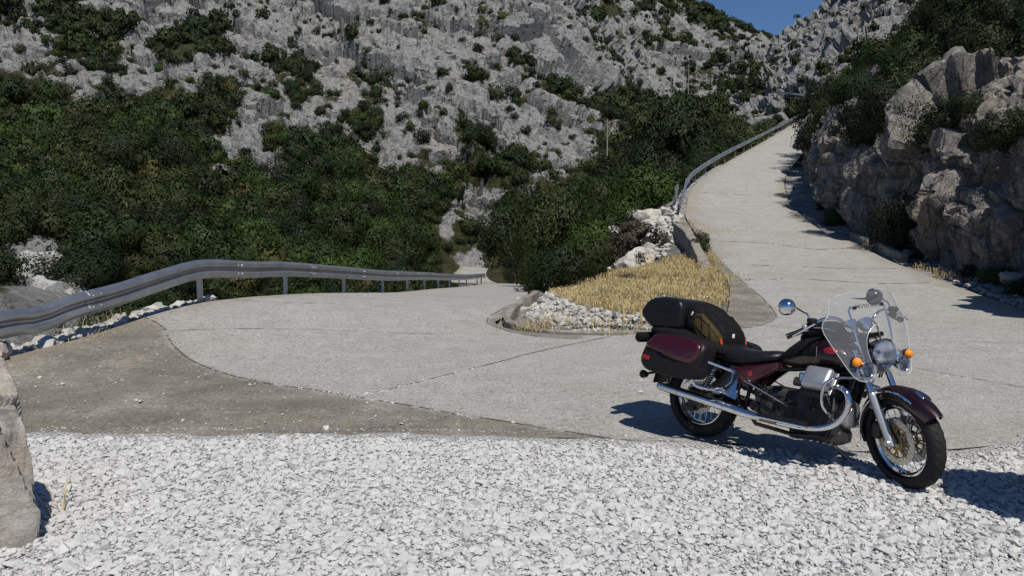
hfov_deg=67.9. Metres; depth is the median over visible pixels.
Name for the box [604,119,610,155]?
utility pole
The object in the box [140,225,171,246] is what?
maquis shrub
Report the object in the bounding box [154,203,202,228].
maquis shrub
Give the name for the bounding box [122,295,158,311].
maquis shrub
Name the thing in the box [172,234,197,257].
maquis shrub
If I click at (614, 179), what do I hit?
bank shrub
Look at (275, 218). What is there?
maquis shrub
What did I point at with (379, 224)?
maquis shrub
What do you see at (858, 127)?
evergreen bush
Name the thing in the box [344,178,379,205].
maquis shrub
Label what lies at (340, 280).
maquis shrub
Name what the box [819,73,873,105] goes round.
evergreen bush
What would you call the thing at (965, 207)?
cliff
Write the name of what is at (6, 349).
boulder
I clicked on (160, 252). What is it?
maquis shrub
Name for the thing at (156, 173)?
maquis shrub
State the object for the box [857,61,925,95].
evergreen bush
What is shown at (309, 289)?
maquis shrub
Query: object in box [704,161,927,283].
road joint
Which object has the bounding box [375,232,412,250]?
maquis shrub
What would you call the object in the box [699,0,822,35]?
sky
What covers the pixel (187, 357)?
road edge
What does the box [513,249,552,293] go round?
bank shrub
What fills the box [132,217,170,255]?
maquis shrub
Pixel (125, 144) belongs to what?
maquis shrub
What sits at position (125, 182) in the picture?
maquis shrub
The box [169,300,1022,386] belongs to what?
road joint
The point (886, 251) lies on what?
kerb block
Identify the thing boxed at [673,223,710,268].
concrete wall
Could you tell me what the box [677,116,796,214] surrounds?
guardrail
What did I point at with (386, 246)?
maquis shrub
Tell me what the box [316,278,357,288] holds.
maquis shrub
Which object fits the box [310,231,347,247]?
maquis shrub
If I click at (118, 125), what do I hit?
maquis shrub
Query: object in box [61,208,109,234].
maquis shrub
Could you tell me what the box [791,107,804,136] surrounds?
evergreen bush
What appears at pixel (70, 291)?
limestone block
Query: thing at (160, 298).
maquis shrub
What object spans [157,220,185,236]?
maquis shrub
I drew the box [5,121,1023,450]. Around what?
road
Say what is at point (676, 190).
guardrail end piece
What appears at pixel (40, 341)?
rubble
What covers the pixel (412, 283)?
maquis shrub
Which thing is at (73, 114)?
maquis shrub
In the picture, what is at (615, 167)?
evergreen oak
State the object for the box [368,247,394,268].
maquis shrub
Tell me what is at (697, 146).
bank shrub
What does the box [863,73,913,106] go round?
evergreen bush
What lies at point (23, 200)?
maquis shrub
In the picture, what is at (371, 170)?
maquis shrub
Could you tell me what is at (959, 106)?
cliff shrub
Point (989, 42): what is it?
evergreen bush
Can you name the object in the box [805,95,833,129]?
evergreen bush
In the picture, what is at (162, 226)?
maquis shrub
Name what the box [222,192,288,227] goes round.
maquis shrub
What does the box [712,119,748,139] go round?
maquis shrub
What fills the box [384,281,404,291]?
maquis shrub
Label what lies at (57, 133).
maquis shrub
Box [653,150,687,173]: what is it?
bank shrub
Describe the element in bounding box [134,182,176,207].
maquis shrub
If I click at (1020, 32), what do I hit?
evergreen bush
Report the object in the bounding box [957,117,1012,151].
cliff shrub
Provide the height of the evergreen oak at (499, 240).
7.664 m
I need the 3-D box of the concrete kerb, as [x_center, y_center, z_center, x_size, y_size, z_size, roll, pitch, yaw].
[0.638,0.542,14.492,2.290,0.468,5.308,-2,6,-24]
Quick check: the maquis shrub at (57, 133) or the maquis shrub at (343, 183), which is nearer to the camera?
the maquis shrub at (57, 133)
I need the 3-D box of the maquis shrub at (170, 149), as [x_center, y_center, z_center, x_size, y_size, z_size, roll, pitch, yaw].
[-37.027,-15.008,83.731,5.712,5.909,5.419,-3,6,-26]
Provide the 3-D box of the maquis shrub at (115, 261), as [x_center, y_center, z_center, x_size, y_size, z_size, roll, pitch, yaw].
[-15.447,-0.768,27.244,3.080,1.509,3.522,2,6,19]
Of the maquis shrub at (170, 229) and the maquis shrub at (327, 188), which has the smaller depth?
the maquis shrub at (170, 229)
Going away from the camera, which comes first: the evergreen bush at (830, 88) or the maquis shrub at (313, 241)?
the evergreen bush at (830, 88)
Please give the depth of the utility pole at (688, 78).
210.38 m
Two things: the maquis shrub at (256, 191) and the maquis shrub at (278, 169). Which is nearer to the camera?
the maquis shrub at (256, 191)
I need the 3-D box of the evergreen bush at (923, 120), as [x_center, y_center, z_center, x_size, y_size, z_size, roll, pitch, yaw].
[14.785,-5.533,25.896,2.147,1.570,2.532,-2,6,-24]
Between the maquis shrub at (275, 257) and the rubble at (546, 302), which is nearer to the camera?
the rubble at (546, 302)
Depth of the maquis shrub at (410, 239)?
81.35 m
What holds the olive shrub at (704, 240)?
on the hillside
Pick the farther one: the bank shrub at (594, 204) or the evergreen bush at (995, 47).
the bank shrub at (594, 204)
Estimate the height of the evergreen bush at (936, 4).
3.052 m
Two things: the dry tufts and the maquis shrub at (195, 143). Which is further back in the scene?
the maquis shrub at (195, 143)
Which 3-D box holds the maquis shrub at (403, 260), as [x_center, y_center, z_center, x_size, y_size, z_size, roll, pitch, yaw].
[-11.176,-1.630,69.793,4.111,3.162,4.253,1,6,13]
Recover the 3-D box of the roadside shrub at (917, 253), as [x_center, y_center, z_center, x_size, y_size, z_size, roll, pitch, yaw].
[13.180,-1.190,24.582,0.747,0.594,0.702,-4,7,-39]
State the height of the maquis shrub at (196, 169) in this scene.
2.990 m
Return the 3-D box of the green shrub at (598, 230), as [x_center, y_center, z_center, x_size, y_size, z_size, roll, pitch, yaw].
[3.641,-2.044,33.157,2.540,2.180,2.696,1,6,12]
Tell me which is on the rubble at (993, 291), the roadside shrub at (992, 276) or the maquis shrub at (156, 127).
the roadside shrub at (992, 276)
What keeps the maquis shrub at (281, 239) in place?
on the hillside
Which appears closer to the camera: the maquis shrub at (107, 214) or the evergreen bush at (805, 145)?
the evergreen bush at (805, 145)
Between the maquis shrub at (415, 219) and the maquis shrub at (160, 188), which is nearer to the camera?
the maquis shrub at (160, 188)
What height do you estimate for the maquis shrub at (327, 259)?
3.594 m
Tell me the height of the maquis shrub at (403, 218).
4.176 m
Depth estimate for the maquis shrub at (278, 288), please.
52.60 m
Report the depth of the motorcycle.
5.64 m
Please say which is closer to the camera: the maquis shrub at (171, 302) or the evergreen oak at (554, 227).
the maquis shrub at (171, 302)
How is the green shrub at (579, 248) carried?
on the hillside
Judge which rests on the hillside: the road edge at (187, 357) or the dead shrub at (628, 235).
the dead shrub at (628, 235)
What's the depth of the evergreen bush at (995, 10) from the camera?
36.22 m
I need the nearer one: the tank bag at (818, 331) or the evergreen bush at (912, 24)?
the tank bag at (818, 331)
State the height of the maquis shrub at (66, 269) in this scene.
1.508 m
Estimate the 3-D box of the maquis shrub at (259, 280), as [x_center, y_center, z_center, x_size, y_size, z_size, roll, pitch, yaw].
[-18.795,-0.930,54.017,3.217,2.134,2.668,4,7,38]
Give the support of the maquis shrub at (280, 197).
on the hillside
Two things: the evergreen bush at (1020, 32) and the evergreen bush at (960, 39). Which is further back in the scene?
the evergreen bush at (960, 39)
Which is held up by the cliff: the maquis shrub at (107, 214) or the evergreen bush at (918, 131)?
the evergreen bush at (918, 131)
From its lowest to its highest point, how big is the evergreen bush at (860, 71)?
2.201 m
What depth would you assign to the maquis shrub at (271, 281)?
55.56 m
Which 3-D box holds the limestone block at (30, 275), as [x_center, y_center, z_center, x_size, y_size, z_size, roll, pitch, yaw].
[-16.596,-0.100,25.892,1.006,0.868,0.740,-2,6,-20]
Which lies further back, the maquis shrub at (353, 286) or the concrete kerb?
the maquis shrub at (353, 286)
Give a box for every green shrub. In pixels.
[550,237,610,274]
[566,216,615,247]
[599,190,647,220]
[605,159,684,210]
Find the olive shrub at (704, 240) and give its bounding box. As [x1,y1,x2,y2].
[689,229,712,252]
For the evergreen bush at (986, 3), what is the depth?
38.42 m
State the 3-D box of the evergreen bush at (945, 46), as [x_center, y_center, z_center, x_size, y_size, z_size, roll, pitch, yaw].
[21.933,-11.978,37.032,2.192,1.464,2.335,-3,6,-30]
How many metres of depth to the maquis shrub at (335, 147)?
109.30 m
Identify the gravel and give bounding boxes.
[24,321,993,429]
[41,367,626,435]
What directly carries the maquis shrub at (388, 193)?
on the hillside
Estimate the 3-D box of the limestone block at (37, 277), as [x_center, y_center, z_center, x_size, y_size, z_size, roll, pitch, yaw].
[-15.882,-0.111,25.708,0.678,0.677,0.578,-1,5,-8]
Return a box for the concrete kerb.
[503,290,650,335]
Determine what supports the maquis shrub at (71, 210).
on the hillside
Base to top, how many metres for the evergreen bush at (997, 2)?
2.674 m
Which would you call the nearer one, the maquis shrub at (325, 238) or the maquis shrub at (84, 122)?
the maquis shrub at (325, 238)
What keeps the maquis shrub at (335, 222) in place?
on the hillside
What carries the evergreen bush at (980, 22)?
on the hillside
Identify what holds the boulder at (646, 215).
on the hillside
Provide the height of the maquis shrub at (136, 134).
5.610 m
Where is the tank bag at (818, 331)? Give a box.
[801,321,849,338]
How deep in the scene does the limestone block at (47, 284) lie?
24.30 m
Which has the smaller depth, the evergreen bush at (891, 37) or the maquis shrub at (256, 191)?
the evergreen bush at (891, 37)
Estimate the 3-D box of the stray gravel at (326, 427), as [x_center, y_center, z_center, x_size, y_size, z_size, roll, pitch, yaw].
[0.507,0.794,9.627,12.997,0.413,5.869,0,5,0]
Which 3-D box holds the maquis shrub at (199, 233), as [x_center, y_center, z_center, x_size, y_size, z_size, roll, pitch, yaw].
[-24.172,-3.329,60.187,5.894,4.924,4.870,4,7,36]
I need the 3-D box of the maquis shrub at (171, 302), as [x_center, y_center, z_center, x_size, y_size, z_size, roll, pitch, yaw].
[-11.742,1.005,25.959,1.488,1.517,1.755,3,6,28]
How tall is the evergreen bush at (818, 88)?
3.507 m
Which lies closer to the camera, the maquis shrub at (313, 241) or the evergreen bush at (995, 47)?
the evergreen bush at (995, 47)
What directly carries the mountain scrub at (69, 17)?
on the hillside
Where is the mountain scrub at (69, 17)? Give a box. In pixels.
[0,0,914,116]
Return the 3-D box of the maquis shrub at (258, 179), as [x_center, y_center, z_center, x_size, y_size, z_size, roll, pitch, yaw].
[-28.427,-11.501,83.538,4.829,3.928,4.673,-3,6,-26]
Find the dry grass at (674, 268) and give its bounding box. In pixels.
[548,251,731,313]
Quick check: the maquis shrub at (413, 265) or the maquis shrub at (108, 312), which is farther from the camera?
the maquis shrub at (413, 265)
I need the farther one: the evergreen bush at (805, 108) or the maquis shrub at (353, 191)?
the maquis shrub at (353, 191)
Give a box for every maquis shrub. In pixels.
[0,169,30,199]
[0,192,46,212]
[0,195,60,221]
[0,200,23,222]
[0,218,16,253]
[0,249,28,269]
[5,176,52,203]
[14,203,65,235]
[15,245,131,284]
[18,125,64,142]
[31,167,75,203]
[36,186,81,212]
[37,171,88,191]
[39,124,83,150]
[47,256,118,290]
[52,318,101,335]
[54,212,140,257]
[55,205,83,217]
[56,189,119,219]
[57,147,115,178]
[61,107,106,125]
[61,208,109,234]
[63,115,106,133]
[67,225,124,258]
[75,201,154,235]
[75,298,145,325]
[80,252,138,284]
[81,163,150,208]
[84,112,118,129]
[84,124,119,139]
[85,136,134,170]
[94,129,147,174]
[98,118,135,134]
[98,218,150,255]
[106,206,155,226]
[108,122,159,153]
[111,120,159,148]
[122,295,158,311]
[126,97,166,127]
[130,198,188,225]
[132,171,162,185]
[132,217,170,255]
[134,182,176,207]
[136,179,178,195]
[136,236,192,271]
[137,291,168,304]
[139,223,170,235]
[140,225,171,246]
[141,164,168,182]
[143,120,170,148]
[147,124,203,167]
[148,222,185,236]
[150,257,177,270]
[152,163,192,186]
[153,175,201,214]
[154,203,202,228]
[154,287,190,302]
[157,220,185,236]
[161,159,203,190]
[162,191,207,214]
[163,296,183,305]
[167,134,205,154]
[168,255,211,299]
[169,235,205,260]
[171,216,241,257]
[172,164,210,180]
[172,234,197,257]
[177,202,215,235]
[192,233,268,280]
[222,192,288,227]
[224,190,269,221]
[224,212,259,232]
[226,223,276,260]
[235,168,277,189]
[238,278,265,288]
[240,215,285,239]
[246,207,293,234]
[248,242,311,287]
[251,184,288,195]
[252,228,297,250]
[252,258,276,285]
[255,247,306,284]
[257,181,299,209]
[259,204,301,227]
[260,277,310,295]
[263,277,290,289]
[266,155,302,185]
[266,231,304,255]
[278,163,324,201]
[279,187,316,225]
[282,215,324,248]
[289,283,326,293]
[292,146,335,177]
[292,234,339,262]
[300,236,349,264]
[309,199,366,251]
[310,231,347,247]
[312,174,336,201]
[314,266,360,285]
[315,253,352,266]
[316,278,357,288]
[318,138,357,158]
[324,243,390,270]
[327,280,363,292]
[328,222,373,250]
[330,155,364,179]
[330,174,367,201]
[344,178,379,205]
[350,266,404,292]
[352,228,374,253]
[361,190,394,220]
[363,164,395,179]
[364,185,405,217]
[366,280,399,292]
[367,213,402,243]
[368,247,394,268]
[371,215,422,253]
[373,252,410,271]
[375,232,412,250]
[378,253,412,271]
[379,241,408,258]
[384,264,403,283]
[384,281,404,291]
[385,208,417,231]
[386,241,426,270]
[387,225,421,257]
[388,189,426,218]
[390,265,429,290]
[392,213,430,248]
[393,216,422,226]
[393,250,421,271]
[398,161,431,189]
[402,225,430,261]
[519,202,539,222]
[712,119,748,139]
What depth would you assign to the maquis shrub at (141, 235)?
52.04 m
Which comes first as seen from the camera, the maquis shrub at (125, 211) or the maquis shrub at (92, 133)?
the maquis shrub at (125, 211)
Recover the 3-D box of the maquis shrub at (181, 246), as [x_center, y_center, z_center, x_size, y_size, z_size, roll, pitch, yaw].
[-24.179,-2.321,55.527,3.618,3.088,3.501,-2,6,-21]
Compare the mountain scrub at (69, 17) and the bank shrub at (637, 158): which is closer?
the bank shrub at (637, 158)
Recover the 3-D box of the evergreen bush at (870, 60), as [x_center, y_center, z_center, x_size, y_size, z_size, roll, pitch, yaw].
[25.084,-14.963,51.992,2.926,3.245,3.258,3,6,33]
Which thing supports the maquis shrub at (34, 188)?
on the hillside
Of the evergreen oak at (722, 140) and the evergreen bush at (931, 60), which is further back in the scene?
the evergreen oak at (722, 140)
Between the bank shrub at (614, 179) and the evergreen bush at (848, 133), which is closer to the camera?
the evergreen bush at (848, 133)
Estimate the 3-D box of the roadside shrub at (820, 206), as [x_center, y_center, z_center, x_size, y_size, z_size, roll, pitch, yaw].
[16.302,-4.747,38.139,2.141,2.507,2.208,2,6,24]
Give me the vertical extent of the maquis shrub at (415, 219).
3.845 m
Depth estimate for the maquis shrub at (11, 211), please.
58.00 m
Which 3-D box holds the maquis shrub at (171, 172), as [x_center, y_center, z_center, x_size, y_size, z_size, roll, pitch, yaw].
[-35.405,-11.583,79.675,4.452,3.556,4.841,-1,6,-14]
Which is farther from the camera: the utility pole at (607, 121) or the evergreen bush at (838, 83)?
the utility pole at (607, 121)
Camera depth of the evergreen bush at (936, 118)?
24.25 m
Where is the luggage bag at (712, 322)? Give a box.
[685,303,746,344]
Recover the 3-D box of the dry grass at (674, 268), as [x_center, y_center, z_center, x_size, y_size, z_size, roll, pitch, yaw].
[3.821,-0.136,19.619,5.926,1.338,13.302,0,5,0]
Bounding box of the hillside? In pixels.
[0,0,1020,345]
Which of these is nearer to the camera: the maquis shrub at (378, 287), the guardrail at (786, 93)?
the maquis shrub at (378, 287)
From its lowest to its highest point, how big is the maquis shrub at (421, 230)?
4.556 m
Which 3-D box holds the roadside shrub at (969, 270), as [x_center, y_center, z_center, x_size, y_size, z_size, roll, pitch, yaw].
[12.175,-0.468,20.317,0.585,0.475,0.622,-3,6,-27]
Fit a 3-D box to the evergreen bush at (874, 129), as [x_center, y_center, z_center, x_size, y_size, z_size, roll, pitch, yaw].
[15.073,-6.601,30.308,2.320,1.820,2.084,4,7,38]
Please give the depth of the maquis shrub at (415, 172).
110.88 m
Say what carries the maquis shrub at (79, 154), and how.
on the hillside
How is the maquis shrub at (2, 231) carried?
on the hillside
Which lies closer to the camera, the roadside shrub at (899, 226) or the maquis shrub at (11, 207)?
the roadside shrub at (899, 226)
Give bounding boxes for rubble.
[10,294,216,354]
[516,273,715,330]
[607,202,684,268]
[908,257,1023,309]
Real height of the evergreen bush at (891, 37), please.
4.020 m
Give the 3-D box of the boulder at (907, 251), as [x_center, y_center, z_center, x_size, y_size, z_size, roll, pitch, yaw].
[13.244,-1.166,25.315,0.431,0.254,0.269,3,6,32]
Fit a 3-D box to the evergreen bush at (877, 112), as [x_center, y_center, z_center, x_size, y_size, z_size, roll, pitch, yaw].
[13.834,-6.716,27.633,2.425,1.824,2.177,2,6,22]
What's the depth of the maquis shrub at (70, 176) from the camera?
70.36 m
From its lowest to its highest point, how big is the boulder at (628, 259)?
1.051 m
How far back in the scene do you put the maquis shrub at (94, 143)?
80.27 m
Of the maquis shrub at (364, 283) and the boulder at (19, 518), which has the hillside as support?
the maquis shrub at (364, 283)
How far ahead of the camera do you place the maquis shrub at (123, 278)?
29.43 m
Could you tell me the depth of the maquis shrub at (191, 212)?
66.29 m
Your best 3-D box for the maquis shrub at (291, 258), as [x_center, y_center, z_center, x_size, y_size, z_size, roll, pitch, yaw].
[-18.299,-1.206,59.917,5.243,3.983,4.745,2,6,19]
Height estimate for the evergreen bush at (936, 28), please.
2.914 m
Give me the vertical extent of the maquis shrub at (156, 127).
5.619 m
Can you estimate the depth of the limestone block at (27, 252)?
28.71 m
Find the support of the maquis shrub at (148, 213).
on the hillside
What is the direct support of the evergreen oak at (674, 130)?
on the hillside
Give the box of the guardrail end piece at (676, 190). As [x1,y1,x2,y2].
[673,184,678,208]
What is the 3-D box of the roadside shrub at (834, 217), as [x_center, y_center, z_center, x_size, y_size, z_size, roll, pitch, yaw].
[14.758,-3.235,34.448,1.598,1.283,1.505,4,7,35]
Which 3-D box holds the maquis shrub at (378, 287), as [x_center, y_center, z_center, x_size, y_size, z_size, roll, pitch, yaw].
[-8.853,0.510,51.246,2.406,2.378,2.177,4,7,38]
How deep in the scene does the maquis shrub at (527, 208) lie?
97.89 m
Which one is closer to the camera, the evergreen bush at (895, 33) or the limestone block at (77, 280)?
the limestone block at (77, 280)
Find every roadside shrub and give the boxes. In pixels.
[814,201,824,210]
[820,204,846,226]
[861,185,917,252]
[908,243,923,259]
[953,262,978,278]
[976,264,1018,284]
[999,277,1023,296]
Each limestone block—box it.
[15,250,36,257]
[17,272,34,277]
[26,254,49,265]
[31,279,73,291]
[32,275,46,280]
[37,251,62,266]
[52,280,74,294]
[57,278,85,292]
[66,275,84,286]
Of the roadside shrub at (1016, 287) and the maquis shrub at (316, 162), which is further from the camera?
the maquis shrub at (316, 162)
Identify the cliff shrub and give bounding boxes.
[914,156,927,171]
[944,89,983,121]
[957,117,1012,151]
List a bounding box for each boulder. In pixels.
[0,339,13,359]
[0,357,39,548]
[605,225,625,242]
[611,247,655,269]
[625,208,662,222]
[902,249,912,256]
[998,271,1023,284]
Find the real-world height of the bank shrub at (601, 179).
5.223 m
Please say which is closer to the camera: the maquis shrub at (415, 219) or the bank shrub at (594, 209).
the bank shrub at (594, 209)
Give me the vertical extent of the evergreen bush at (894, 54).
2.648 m
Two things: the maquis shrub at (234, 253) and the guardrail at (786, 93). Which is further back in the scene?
the guardrail at (786, 93)
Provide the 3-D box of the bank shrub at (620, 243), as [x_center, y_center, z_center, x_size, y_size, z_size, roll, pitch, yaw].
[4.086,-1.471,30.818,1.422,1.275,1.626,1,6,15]
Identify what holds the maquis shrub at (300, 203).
on the hillside
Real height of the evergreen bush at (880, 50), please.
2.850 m
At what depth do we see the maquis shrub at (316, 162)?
95.17 m
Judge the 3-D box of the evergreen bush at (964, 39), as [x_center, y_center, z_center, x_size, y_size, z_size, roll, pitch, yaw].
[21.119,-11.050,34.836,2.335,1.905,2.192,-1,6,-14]
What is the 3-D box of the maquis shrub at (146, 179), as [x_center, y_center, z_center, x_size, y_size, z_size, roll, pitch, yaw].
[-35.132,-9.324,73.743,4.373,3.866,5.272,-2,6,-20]
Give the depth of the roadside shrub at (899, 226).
25.79 m
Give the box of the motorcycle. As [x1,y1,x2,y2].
[639,289,946,489]
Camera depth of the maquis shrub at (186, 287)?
47.73 m
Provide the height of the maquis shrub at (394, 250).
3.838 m
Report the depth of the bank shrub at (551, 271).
20.64 m
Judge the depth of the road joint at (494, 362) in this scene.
9.89 m
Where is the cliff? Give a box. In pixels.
[792,46,1023,286]
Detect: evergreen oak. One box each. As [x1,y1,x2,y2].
[472,195,543,283]
[502,171,602,282]
[589,146,634,181]
[618,84,722,171]
[701,120,733,147]
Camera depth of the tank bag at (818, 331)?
5.67 m
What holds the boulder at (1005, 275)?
on the hillside
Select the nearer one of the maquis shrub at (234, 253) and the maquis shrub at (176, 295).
the maquis shrub at (176, 295)
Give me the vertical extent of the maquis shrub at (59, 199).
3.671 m
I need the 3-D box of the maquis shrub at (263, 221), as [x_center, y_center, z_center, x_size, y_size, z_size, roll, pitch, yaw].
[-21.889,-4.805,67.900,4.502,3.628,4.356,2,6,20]
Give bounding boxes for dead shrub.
[599,241,626,266]
[608,220,670,254]
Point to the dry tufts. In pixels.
(624, 317)
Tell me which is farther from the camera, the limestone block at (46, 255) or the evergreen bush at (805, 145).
the evergreen bush at (805, 145)
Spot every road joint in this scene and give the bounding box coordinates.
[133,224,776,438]
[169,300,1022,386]
[371,336,608,392]
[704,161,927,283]
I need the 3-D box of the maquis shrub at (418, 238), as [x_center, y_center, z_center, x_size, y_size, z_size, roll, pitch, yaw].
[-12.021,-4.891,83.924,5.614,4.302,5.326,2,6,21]
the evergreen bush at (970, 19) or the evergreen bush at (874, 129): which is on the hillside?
the evergreen bush at (970, 19)
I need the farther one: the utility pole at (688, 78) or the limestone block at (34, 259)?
the utility pole at (688, 78)
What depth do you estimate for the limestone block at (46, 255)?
28.23 m
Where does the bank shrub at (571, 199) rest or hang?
on the hillside
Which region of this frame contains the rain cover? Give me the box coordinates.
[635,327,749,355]
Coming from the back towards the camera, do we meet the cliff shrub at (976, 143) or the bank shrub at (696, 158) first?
the bank shrub at (696, 158)
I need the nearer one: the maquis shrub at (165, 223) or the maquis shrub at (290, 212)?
the maquis shrub at (165, 223)
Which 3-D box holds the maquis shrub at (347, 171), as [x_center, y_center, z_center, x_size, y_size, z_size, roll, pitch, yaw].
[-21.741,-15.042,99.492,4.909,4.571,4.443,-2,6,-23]
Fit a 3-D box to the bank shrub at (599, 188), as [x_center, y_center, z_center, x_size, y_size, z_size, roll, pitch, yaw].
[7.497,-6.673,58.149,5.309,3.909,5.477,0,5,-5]
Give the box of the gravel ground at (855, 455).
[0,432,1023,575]
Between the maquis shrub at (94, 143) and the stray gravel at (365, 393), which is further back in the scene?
the maquis shrub at (94, 143)
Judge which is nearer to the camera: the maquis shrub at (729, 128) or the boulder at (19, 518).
the boulder at (19, 518)
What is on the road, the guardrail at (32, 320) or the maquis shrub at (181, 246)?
the guardrail at (32, 320)
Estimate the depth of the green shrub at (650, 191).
44.53 m
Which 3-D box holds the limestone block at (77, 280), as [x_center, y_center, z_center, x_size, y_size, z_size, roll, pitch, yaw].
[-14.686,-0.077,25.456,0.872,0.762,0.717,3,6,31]
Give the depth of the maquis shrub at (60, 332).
13.84 m
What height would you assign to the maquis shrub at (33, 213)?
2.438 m
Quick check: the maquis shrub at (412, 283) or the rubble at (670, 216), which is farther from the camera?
the maquis shrub at (412, 283)
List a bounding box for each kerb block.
[850,232,868,245]
[875,243,907,262]
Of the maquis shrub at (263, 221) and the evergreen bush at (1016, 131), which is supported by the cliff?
the evergreen bush at (1016, 131)
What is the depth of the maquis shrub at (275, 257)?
58.30 m
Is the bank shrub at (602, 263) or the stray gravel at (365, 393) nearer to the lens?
the stray gravel at (365, 393)
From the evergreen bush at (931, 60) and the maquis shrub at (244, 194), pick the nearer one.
the evergreen bush at (931, 60)
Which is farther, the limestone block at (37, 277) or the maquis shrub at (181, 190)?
the maquis shrub at (181, 190)
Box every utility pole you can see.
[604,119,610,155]
[687,66,690,93]
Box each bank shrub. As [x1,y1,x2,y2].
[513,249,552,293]
[525,238,601,292]
[555,189,589,227]
[560,230,615,280]
[576,194,614,221]
[580,176,619,206]
[580,203,608,229]
[581,171,620,191]
[593,173,628,192]
[599,238,626,250]
[602,173,622,186]
[620,137,698,185]
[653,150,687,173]
[657,160,678,178]
[683,133,722,165]
[683,148,712,167]
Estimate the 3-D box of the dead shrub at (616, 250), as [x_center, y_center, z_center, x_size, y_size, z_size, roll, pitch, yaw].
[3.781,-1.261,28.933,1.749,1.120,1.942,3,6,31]
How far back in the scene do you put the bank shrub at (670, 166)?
61.97 m
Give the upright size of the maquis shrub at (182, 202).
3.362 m
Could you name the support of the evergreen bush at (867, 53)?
on the cliff
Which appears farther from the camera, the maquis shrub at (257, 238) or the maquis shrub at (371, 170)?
the maquis shrub at (371, 170)
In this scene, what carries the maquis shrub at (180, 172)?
on the hillside
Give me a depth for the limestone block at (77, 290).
25.06 m
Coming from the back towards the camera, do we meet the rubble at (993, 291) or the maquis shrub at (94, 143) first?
the maquis shrub at (94, 143)
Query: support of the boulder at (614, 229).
on the hillside
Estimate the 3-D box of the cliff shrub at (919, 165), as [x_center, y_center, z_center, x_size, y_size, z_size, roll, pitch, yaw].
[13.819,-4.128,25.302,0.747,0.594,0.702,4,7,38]
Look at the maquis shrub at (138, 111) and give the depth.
101.47 m
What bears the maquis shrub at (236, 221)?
on the hillside
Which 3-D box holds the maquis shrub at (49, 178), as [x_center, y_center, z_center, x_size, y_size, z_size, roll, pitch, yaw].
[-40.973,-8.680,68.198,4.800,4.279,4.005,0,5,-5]
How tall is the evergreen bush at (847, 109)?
3.240 m
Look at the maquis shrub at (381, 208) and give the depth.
89.58 m
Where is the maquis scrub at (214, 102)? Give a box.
[0,0,1023,326]
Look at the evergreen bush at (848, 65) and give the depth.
63.30 m
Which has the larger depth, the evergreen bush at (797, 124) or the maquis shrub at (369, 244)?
the maquis shrub at (369, 244)
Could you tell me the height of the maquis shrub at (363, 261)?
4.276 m
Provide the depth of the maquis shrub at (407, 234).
80.09 m
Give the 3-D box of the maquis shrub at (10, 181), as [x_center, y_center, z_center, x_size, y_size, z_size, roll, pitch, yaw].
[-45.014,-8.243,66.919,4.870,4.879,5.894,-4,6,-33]
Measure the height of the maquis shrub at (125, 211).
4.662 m
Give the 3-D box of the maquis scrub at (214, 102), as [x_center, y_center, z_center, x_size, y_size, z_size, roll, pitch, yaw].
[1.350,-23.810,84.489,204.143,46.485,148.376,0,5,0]
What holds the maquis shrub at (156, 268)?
on the hillside
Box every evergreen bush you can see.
[790,86,830,125]
[790,111,817,150]
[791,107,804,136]
[797,68,846,109]
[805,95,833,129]
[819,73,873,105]
[823,72,871,112]
[827,92,888,147]
[833,70,908,140]
[846,30,897,79]
[846,39,889,76]
[851,113,880,140]
[852,65,869,79]
[856,78,927,128]
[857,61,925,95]
[857,106,884,143]
[861,47,885,72]
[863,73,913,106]
[868,36,937,78]
[869,41,891,59]
[881,29,905,46]
[883,22,904,42]
[892,0,933,42]
[901,111,932,147]
[908,120,929,152]
[912,87,1005,143]
[915,0,958,26]
[917,55,941,72]
[918,11,966,50]
[930,26,969,57]
[945,29,992,51]
[946,24,996,51]
[950,10,984,42]
[952,17,1012,53]
[964,8,998,36]
[968,0,1021,34]
[968,0,1023,15]
[970,34,1012,53]
[979,101,1023,144]
[984,0,1023,20]
[987,30,1023,57]
[988,0,1023,39]
[1003,22,1023,56]
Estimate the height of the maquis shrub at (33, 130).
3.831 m
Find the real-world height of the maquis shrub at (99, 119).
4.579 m
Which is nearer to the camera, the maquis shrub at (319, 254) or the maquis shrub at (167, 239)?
the maquis shrub at (167, 239)
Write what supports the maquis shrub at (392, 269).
on the hillside
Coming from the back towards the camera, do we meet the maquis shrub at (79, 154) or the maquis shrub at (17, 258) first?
the maquis shrub at (79, 154)
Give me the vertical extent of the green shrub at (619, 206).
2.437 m
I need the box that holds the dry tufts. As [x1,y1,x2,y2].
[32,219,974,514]
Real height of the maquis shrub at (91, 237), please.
3.763 m
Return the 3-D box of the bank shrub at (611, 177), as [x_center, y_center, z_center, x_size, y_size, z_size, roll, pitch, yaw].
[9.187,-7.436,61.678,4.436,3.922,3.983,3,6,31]
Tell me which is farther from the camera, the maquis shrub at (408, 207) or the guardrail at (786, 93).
the guardrail at (786, 93)
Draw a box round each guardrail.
[0,259,485,338]
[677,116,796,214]
[773,92,801,98]
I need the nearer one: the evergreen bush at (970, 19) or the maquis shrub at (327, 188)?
the evergreen bush at (970, 19)
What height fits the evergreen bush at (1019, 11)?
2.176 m
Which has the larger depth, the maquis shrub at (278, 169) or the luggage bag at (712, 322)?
the maquis shrub at (278, 169)
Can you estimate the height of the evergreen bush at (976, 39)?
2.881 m
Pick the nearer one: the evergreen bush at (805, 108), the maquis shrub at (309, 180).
the evergreen bush at (805, 108)
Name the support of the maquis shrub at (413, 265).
on the hillside

